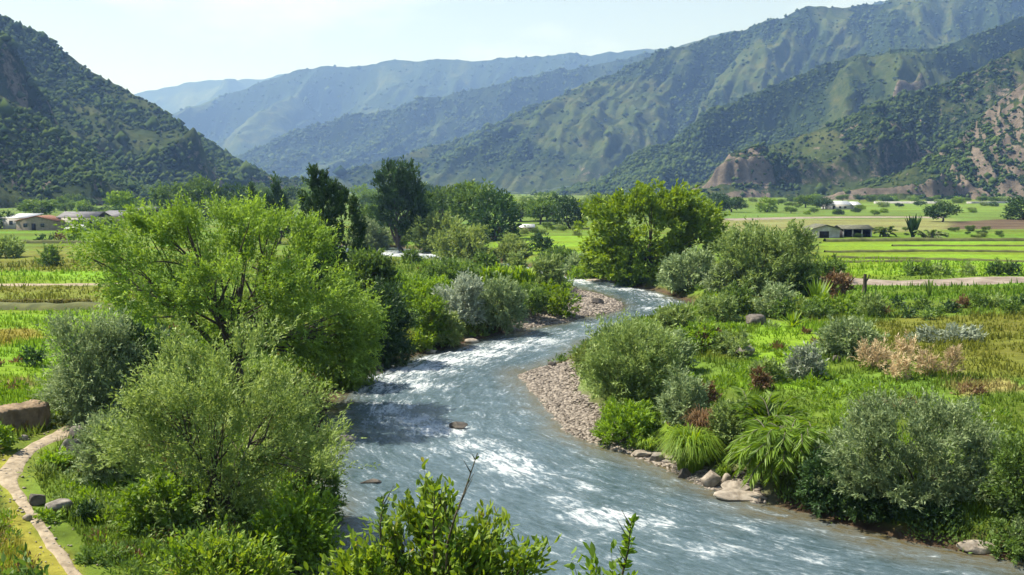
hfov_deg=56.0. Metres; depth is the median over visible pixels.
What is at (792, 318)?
agave
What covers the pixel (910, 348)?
dry grass
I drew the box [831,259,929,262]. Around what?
field bank
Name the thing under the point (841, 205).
farm building
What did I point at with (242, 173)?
hillside scrub
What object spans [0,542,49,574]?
foreground shrub
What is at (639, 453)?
boulder
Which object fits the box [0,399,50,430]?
earth wall
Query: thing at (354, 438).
river rock
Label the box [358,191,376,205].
valley tree
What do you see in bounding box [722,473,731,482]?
boulder
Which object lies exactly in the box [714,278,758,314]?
riverside shrub
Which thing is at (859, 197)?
valley tree
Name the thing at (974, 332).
riverside shrub
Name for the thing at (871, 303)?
riverside shrub
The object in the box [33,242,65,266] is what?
willow shrub
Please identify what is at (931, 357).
dry grass
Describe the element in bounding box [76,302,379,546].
tamarisk tree
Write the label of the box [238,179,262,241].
poplar tree
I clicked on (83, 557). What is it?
leafy shrub
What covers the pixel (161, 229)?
willow tree
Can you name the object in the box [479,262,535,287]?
reed bed
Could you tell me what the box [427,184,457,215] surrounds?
valley tree
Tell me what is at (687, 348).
riverside shrub
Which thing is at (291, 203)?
valley tree
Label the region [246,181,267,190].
valley tree
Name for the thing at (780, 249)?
willow tree
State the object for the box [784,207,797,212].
valley tree
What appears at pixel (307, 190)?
valley tree
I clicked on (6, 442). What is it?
leafy shrub
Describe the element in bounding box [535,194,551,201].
valley tree
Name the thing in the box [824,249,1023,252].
field bank
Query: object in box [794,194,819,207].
valley tree
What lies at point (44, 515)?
leafy shrub
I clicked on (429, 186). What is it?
valley tree
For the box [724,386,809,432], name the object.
palm
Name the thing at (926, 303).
meadow shrub
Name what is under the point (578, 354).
tamarisk shrub
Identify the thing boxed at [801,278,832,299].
agave
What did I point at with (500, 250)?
leafy shrub
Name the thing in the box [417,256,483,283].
leafy shrub
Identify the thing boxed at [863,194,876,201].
valley tree
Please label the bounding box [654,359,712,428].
riverside shrub
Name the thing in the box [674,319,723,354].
riverside shrub
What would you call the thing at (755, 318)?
boulder
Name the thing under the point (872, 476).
tamarisk shrub
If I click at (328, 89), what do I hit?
hillside scrub
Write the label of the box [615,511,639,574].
sapling
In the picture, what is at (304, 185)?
valley tree
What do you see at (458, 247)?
willow tree
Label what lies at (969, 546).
boulder
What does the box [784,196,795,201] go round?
valley tree
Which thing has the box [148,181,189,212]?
valley tree
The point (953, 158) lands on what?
hillside scrub
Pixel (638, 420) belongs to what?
leafy shrub
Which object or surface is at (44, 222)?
farmhouse
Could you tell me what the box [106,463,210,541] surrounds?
leafy shrub
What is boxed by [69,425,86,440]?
boulder
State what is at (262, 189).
valley tree
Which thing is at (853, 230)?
open barn
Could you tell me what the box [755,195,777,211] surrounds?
valley tree
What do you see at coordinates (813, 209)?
valley tree
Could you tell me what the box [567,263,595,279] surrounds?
leafy shrub
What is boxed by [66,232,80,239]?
meadow shrub
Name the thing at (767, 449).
clump
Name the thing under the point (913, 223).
banana plant
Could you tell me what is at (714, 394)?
riverside shrub
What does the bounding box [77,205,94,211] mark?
valley tree
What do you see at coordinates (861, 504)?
riverside shrub
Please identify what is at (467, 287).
willow shrub
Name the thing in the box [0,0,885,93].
sky
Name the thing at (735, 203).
valley tree
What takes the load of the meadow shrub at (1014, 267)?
on the ground at (68, 540)
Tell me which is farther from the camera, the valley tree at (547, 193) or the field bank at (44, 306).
the valley tree at (547, 193)
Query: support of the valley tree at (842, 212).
on the ground at (68, 540)
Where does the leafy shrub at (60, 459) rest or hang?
on the ground at (68, 540)
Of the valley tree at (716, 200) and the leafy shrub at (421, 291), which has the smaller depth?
the leafy shrub at (421, 291)
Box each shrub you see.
[0,232,27,257]
[0,421,18,453]
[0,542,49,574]
[18,343,47,365]
[24,298,157,430]
[32,506,65,523]
[33,233,47,239]
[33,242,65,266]
[35,445,74,470]
[41,233,53,239]
[53,230,66,239]
[58,404,152,486]
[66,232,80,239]
[71,496,104,521]
[72,539,132,565]
[94,315,199,418]
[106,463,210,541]
[143,512,296,574]
[246,468,346,574]
[285,453,349,525]
[294,457,561,574]
[303,304,383,392]
[341,213,392,249]
[353,274,423,368]
[368,225,417,244]
[393,267,454,305]
[400,245,423,262]
[409,290,453,346]
[410,329,438,352]
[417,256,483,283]
[419,305,467,347]
[431,267,489,325]
[463,271,529,334]
[470,248,503,270]
[489,236,532,262]
[502,232,519,242]
[502,250,529,270]
[516,277,582,318]
[517,281,556,315]
[521,228,529,233]
[525,231,553,250]
[530,228,538,233]
[530,251,567,286]
[534,243,565,261]
[542,222,552,228]
[551,245,576,272]
[562,250,591,273]
[563,538,637,574]
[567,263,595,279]
[569,338,605,372]
[573,229,581,234]
[574,308,697,409]
[589,395,657,450]
[607,373,658,407]
[608,243,648,287]
[647,325,700,372]
[652,302,700,332]
[654,243,715,292]
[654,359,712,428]
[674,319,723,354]
[692,324,723,348]
[693,290,741,321]
[699,259,754,293]
[702,379,722,405]
[705,396,746,443]
[709,325,755,357]
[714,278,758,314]
[744,356,790,382]
[748,278,800,316]
[748,365,775,391]
[765,295,837,320]
[781,259,821,295]
[782,339,829,380]
[794,442,865,519]
[807,252,847,281]
[811,313,890,360]
[812,381,1023,512]
[813,290,864,314]
[821,267,855,297]
[837,488,926,522]
[854,290,890,316]
[883,305,892,314]
[888,294,906,308]
[888,498,964,530]
[894,304,918,318]
[899,260,921,275]
[903,322,986,342]
[910,294,934,309]
[911,260,934,275]
[919,306,937,320]
[929,259,943,275]
[930,303,947,316]
[935,298,963,312]
[941,261,954,275]
[949,227,959,230]
[952,293,970,308]
[955,260,978,274]
[963,291,990,308]
[964,225,977,230]
[968,427,1023,520]
[976,232,987,236]
[981,226,991,229]
[983,516,1023,565]
[984,261,1004,274]
[987,257,1011,275]
[987,290,1005,306]
[998,296,1022,313]
[1005,261,1023,274]
[1007,512,1023,543]
[1010,292,1023,304]
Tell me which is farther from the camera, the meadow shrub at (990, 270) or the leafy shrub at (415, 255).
the leafy shrub at (415, 255)
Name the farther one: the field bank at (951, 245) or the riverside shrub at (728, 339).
the field bank at (951, 245)
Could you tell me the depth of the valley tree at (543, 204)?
277.51 m
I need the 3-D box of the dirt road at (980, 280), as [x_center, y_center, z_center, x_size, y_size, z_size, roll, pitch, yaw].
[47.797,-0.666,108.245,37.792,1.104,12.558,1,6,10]
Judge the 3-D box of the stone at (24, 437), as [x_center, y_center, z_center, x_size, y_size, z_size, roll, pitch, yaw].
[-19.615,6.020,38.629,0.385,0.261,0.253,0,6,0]
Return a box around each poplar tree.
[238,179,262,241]
[260,171,295,243]
[294,162,371,292]
[368,154,432,251]
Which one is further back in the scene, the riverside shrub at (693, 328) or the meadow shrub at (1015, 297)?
the meadow shrub at (1015, 297)
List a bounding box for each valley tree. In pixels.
[0,210,16,228]
[11,197,59,215]
[55,196,76,206]
[56,202,76,211]
[60,193,80,202]
[73,199,96,211]
[75,196,99,206]
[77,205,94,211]
[86,216,124,232]
[91,206,111,211]
[95,208,111,211]
[102,189,148,209]
[138,198,149,205]
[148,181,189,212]
[178,173,225,211]
[218,181,246,208]
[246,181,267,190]
[254,186,272,199]
[283,186,301,205]
[288,199,297,209]
[293,195,310,205]
[299,181,311,191]
[300,186,311,193]
[349,183,367,199]
[349,201,379,234]
[355,188,371,198]
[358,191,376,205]
[358,199,364,207]
[368,188,379,194]
[409,191,438,230]
[423,184,441,192]
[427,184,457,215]
[437,196,464,216]
[444,177,499,225]
[462,179,482,189]
[466,186,521,240]
[491,191,516,216]
[506,199,537,221]
[518,196,545,215]
[522,194,575,220]
[523,196,557,223]
[534,191,557,197]
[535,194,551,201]
[545,194,590,228]
[580,196,602,203]
[582,193,606,201]
[590,194,608,205]
[706,192,730,200]
[710,199,727,210]
[716,196,747,211]
[747,197,758,201]
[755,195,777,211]
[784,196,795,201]
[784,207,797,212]
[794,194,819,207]
[808,207,818,211]
[810,196,833,208]
[833,209,844,214]
[835,194,849,200]
[853,194,864,200]
[853,204,866,210]
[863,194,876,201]
[869,210,880,214]
[875,202,890,206]
[876,194,890,198]
[878,208,888,212]
[879,197,893,200]
[888,196,899,200]
[909,197,918,200]
[913,200,926,205]
[923,200,963,221]
[930,195,940,199]
[952,196,965,202]
[976,195,987,201]
[987,196,998,200]
[987,201,998,205]
[997,196,1010,201]
[1000,195,1023,219]
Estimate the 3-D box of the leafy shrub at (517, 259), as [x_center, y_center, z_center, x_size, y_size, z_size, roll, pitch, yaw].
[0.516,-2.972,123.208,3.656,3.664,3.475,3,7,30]
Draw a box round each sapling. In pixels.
[373,486,393,574]
[425,484,444,574]
[445,453,478,574]
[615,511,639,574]
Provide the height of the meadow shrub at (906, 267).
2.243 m
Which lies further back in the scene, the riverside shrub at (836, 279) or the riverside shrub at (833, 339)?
the riverside shrub at (836, 279)
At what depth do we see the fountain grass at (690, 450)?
40.61 m
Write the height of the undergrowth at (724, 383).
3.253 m
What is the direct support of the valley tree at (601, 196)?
on the ground at (68, 540)
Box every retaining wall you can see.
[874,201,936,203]
[967,201,1010,202]
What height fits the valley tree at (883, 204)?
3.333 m
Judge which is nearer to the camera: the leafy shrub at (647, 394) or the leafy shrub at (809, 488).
the leafy shrub at (809, 488)
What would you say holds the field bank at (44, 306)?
on the ground at (68, 540)
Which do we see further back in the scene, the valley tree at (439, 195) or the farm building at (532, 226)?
the valley tree at (439, 195)
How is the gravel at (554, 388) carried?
on the ground at (68, 540)
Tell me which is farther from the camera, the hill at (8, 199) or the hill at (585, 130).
the hill at (585, 130)
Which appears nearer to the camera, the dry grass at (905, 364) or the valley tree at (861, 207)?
the dry grass at (905, 364)
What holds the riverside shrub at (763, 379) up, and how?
on the ground at (68, 540)
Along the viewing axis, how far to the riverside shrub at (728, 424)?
41.21 m
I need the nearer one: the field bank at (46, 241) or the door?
the field bank at (46, 241)
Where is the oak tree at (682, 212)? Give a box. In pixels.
[573,176,731,280]
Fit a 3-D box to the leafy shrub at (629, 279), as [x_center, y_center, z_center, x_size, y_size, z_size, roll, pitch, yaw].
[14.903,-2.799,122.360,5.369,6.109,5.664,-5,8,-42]
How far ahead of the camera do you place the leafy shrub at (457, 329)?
73.30 m
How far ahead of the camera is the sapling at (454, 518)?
13.56 m
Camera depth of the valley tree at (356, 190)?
692.63 m
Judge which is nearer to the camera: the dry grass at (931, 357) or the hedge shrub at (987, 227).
the dry grass at (931, 357)
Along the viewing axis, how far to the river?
39.57 m
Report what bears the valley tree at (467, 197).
on the ground at (68, 540)
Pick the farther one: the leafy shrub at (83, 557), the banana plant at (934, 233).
the banana plant at (934, 233)
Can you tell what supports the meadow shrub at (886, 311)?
on the ground at (68, 540)
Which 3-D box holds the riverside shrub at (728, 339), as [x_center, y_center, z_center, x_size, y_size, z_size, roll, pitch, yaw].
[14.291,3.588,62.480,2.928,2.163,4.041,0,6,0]
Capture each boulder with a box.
[29,494,45,505]
[45,498,72,513]
[59,439,84,457]
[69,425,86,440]
[424,349,436,352]
[464,338,478,342]
[548,361,555,366]
[585,279,604,281]
[592,297,603,303]
[632,449,652,456]
[649,452,663,461]
[678,468,690,477]
[701,470,720,486]
[713,488,761,500]
[721,480,750,490]
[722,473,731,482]
[736,345,754,355]
[746,314,766,324]
[956,540,993,554]
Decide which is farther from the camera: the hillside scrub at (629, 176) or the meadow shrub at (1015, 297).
the hillside scrub at (629, 176)
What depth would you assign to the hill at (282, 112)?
5569.52 m
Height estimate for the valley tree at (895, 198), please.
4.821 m
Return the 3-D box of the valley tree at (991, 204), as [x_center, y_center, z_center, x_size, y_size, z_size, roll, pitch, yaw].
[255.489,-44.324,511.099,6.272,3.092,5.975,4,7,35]
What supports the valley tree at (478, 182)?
on the ground at (68, 540)
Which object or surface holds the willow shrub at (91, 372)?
on the ground at (68, 540)
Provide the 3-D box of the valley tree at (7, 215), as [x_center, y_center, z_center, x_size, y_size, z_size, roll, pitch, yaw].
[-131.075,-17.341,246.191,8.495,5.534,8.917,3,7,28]
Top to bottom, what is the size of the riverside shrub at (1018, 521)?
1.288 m
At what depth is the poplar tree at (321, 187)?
93.99 m
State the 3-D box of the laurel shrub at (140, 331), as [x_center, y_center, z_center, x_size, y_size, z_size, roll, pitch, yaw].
[-16.630,3.532,44.125,4.836,4.967,5.284,0,6,0]
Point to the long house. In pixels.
(73, 215)
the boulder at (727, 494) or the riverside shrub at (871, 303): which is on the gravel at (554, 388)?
the boulder at (727, 494)
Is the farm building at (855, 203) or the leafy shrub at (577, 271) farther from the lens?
the farm building at (855, 203)
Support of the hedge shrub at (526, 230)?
on the ground at (68, 540)
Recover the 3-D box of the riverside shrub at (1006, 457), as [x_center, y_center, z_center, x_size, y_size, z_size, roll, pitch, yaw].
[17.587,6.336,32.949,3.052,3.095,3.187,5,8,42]
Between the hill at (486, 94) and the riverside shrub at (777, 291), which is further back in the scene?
the hill at (486, 94)
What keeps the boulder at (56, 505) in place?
on the ground at (68, 540)
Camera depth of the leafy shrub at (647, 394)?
47.11 m
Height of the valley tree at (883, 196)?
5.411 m
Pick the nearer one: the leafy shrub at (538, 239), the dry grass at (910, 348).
the dry grass at (910, 348)
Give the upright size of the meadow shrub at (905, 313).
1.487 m
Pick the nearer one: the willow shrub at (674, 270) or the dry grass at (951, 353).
the dry grass at (951, 353)
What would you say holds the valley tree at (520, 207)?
on the ground at (68, 540)
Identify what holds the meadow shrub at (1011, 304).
on the ground at (68, 540)
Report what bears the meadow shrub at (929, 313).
on the ground at (68, 540)
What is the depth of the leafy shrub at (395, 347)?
65.98 m
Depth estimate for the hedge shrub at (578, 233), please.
213.09 m
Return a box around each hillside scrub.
[0,14,309,195]
[0,97,180,204]
[179,50,656,154]
[234,1,881,178]
[328,0,1023,186]
[529,16,1023,194]
[668,50,1023,197]
[804,90,1023,199]
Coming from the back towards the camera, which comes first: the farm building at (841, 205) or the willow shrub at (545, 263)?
the farm building at (841, 205)
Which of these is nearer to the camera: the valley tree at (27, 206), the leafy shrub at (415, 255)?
the leafy shrub at (415, 255)
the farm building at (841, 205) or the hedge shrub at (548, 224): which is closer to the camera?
the hedge shrub at (548, 224)
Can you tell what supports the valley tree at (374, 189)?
on the ground at (68, 540)
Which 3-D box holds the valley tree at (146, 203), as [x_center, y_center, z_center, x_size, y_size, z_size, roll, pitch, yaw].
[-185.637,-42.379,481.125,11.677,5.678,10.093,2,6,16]
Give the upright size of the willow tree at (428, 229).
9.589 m
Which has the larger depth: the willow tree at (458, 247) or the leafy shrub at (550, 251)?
the willow tree at (458, 247)
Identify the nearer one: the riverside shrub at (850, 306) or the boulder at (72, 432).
the boulder at (72, 432)
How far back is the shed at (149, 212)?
267.16 m
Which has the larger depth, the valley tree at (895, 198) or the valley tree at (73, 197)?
the valley tree at (895, 198)
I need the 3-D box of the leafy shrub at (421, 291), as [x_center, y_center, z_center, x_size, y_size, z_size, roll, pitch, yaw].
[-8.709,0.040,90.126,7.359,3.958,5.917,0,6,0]
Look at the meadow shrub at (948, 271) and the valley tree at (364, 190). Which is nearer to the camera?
the meadow shrub at (948, 271)
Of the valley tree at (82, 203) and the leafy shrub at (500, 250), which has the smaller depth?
the leafy shrub at (500, 250)
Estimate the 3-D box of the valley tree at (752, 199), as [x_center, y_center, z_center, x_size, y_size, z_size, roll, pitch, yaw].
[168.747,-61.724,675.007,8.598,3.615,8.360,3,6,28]
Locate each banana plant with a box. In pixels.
[872,226,898,236]
[905,214,922,236]
[913,229,948,237]
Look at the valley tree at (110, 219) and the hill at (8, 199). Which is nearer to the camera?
the valley tree at (110, 219)
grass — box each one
[0,298,92,303]
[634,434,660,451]
[648,422,728,473]
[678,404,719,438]
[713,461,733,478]
[847,331,898,371]
[883,350,917,379]
[894,329,921,360]
[912,344,941,375]
[937,343,965,378]
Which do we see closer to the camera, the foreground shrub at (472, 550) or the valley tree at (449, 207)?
the foreground shrub at (472, 550)
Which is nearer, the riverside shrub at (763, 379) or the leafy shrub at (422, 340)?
the riverside shrub at (763, 379)
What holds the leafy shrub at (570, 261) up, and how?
on the ground at (68, 540)
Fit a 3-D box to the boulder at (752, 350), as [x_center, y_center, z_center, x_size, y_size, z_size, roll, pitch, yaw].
[15.121,4.159,62.326,1.287,0.936,0.979,0,6,0]
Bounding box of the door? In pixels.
[819,231,828,237]
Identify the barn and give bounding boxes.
[106,210,142,227]
[802,223,841,237]
[834,225,873,236]
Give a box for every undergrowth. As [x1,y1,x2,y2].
[0,255,1017,574]
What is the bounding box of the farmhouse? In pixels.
[14,215,64,229]
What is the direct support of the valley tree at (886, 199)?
on the ground at (68, 540)
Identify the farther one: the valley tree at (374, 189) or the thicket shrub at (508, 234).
the valley tree at (374, 189)
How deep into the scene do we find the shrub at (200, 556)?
22.68 m
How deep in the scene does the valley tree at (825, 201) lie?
456.25 m
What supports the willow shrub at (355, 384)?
on the ground at (68, 540)
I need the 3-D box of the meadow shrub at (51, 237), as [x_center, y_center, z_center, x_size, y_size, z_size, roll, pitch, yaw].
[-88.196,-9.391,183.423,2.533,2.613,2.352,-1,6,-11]
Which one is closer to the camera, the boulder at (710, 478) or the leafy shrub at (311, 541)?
the leafy shrub at (311, 541)
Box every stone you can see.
[19,435,27,439]
[22,514,31,520]
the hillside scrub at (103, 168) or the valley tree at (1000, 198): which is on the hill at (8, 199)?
the hillside scrub at (103, 168)
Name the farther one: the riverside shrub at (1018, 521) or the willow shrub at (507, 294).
the willow shrub at (507, 294)
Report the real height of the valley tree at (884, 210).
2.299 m
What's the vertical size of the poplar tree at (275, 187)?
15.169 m
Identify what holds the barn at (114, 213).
on the ground at (68, 540)
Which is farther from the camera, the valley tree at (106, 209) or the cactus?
the valley tree at (106, 209)
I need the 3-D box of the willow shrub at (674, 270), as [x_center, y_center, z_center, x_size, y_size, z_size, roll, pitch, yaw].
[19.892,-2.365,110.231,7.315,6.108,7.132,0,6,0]
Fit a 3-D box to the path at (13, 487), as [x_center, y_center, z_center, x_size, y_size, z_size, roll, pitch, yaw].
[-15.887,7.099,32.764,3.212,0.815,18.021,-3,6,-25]
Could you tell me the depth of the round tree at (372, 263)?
81.40 m
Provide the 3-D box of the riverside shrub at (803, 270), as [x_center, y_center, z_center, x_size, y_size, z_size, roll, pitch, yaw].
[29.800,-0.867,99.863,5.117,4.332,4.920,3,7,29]
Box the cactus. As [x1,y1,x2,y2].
[925,279,933,297]
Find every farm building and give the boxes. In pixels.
[519,224,534,230]
[821,201,852,208]
[850,202,861,208]
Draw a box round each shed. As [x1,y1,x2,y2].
[1,213,43,228]
[137,207,159,216]
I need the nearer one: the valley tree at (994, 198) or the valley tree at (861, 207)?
the valley tree at (861, 207)
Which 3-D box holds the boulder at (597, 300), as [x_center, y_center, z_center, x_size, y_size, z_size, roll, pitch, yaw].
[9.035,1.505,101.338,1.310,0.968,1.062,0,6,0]
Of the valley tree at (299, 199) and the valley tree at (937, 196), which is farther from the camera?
the valley tree at (937, 196)
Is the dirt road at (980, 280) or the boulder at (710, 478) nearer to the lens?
the boulder at (710, 478)
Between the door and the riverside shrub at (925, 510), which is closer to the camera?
the riverside shrub at (925, 510)
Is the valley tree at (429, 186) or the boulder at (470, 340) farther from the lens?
the valley tree at (429, 186)
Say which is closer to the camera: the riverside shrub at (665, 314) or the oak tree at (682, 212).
the riverside shrub at (665, 314)
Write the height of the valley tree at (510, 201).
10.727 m
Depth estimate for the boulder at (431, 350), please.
71.50 m
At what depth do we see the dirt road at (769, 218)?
336.34 m
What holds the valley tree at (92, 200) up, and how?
on the ground at (68, 540)
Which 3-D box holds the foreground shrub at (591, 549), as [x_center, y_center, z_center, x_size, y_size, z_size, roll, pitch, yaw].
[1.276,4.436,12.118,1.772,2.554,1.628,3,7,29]
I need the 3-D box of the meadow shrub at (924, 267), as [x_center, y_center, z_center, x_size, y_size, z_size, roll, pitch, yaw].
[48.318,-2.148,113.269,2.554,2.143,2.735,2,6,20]
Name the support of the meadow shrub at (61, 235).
on the ground at (68, 540)
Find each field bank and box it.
[0,301,147,310]
[21,240,90,242]
[823,237,1023,241]
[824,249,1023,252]
[831,255,1023,261]
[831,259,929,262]
[891,244,1023,245]
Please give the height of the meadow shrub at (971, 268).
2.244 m
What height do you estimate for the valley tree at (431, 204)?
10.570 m
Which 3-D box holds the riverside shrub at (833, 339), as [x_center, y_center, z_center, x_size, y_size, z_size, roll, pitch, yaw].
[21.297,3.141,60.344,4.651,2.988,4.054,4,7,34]
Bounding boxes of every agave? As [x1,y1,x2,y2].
[779,309,807,326]
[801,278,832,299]
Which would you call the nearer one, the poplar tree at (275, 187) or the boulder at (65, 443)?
the boulder at (65, 443)
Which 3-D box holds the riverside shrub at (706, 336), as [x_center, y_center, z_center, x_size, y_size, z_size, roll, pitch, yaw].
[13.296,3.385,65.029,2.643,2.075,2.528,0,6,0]
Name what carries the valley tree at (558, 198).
on the ground at (68, 540)
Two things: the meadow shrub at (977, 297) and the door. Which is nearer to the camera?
the meadow shrub at (977, 297)
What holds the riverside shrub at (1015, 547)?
on the ground at (68, 540)
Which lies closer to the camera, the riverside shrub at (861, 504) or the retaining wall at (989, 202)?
the riverside shrub at (861, 504)
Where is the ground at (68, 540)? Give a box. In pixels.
[0,192,1023,574]
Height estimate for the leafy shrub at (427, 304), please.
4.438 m
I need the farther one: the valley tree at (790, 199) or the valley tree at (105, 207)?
the valley tree at (790, 199)
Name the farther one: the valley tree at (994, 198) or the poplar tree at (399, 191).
the valley tree at (994, 198)
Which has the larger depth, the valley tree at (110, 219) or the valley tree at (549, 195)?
the valley tree at (549, 195)
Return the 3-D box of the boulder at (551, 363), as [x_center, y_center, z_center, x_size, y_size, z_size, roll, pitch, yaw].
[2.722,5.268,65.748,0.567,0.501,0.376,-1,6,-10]
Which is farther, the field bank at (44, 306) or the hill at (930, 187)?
the hill at (930, 187)
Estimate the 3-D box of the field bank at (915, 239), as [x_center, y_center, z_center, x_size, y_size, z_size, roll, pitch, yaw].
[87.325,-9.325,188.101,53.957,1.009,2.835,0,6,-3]
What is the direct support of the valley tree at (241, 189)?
on the ground at (68, 540)
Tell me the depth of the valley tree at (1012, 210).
313.58 m
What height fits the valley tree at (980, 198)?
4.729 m
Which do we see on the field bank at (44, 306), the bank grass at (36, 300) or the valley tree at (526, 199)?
the bank grass at (36, 300)
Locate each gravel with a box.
[0,419,98,570]
[508,286,623,331]
[518,359,767,503]
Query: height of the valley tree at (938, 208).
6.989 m
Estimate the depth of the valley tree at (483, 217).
202.38 m
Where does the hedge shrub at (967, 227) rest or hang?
on the ground at (68, 540)
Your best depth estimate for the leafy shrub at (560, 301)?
90.21 m
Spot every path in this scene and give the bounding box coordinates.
[0,283,117,285]
[0,425,81,574]
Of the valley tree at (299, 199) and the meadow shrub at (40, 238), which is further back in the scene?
the valley tree at (299, 199)
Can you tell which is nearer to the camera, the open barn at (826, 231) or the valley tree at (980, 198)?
the open barn at (826, 231)
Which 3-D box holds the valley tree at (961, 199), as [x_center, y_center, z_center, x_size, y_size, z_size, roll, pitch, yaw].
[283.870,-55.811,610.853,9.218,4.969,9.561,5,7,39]
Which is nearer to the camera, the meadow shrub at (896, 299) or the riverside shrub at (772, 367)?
the riverside shrub at (772, 367)
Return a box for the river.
[300,245,1023,574]
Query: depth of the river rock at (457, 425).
48.92 m
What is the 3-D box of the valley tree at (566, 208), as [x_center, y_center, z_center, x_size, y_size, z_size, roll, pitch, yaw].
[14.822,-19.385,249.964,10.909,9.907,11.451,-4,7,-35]
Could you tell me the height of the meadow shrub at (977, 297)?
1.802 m
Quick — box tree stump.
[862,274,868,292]
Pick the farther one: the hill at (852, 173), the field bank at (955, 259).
the hill at (852, 173)
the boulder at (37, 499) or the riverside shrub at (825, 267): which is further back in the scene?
the riverside shrub at (825, 267)
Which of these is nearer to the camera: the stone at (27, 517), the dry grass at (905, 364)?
the stone at (27, 517)
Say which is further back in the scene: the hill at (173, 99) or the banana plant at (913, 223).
the hill at (173, 99)
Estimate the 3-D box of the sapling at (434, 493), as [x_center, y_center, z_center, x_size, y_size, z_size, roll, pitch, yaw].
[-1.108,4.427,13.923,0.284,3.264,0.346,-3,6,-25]
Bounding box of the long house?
[56,212,111,229]
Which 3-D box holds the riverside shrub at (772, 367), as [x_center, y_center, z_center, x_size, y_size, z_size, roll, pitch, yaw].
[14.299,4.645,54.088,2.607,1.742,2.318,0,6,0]
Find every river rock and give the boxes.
[339,435,357,440]
[360,479,381,483]
[449,421,467,428]
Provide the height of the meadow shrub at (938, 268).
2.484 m
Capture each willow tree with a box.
[54,187,391,388]
[409,208,466,253]
[425,217,493,259]
[707,215,820,294]
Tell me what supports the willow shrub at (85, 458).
on the ground at (68, 540)
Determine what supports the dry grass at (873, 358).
on the ground at (68, 540)
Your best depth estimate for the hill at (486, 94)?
3789.15 m
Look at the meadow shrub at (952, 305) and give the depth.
80.16 m
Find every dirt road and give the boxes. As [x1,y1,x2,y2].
[725,216,942,220]
[845,276,1023,285]
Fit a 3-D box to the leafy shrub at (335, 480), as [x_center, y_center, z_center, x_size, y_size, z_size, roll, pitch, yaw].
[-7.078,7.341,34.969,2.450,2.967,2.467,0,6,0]
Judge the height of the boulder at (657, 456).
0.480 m
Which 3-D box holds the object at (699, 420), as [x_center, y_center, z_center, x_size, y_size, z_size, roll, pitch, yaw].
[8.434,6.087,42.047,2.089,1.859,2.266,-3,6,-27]
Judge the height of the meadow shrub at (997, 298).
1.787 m
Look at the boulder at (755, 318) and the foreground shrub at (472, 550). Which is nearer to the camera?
the foreground shrub at (472, 550)
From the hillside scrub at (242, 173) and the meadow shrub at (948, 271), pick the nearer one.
the meadow shrub at (948, 271)
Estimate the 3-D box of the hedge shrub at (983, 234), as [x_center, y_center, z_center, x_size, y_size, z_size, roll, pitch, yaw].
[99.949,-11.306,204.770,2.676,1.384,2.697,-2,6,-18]
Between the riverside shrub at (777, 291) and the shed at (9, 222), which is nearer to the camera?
the riverside shrub at (777, 291)
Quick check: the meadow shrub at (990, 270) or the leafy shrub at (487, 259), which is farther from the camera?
the leafy shrub at (487, 259)
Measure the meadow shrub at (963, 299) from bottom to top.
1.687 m
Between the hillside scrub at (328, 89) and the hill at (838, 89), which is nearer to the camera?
the hill at (838, 89)
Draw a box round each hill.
[0,20,303,198]
[0,96,152,207]
[133,73,570,187]
[172,47,675,155]
[243,1,884,192]
[334,0,1023,192]
[565,17,1023,194]
[694,47,1023,197]
[825,82,1023,199]
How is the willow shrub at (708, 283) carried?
on the ground at (68, 540)
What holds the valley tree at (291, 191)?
on the ground at (68, 540)
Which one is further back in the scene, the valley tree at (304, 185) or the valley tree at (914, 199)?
the valley tree at (304, 185)
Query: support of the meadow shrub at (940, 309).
on the ground at (68, 540)
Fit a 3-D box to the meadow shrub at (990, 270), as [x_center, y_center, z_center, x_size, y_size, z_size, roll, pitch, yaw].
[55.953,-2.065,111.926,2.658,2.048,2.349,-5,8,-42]
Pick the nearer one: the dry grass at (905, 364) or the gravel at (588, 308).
the dry grass at (905, 364)
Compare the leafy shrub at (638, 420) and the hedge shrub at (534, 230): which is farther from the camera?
the hedge shrub at (534, 230)
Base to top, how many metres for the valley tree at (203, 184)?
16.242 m
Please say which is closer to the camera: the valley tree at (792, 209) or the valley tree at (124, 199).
the valley tree at (124, 199)
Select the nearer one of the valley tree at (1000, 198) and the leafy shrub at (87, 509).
the leafy shrub at (87, 509)
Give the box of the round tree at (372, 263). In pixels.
[339,244,402,306]
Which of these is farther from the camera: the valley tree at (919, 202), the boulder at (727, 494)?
the valley tree at (919, 202)
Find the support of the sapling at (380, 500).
on the ground at (68, 540)
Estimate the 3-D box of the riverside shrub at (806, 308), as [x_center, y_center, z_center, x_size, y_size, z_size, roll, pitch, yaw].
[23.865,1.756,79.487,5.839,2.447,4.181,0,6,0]
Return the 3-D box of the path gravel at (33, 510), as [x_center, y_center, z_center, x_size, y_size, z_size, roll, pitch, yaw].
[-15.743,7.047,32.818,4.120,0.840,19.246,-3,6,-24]

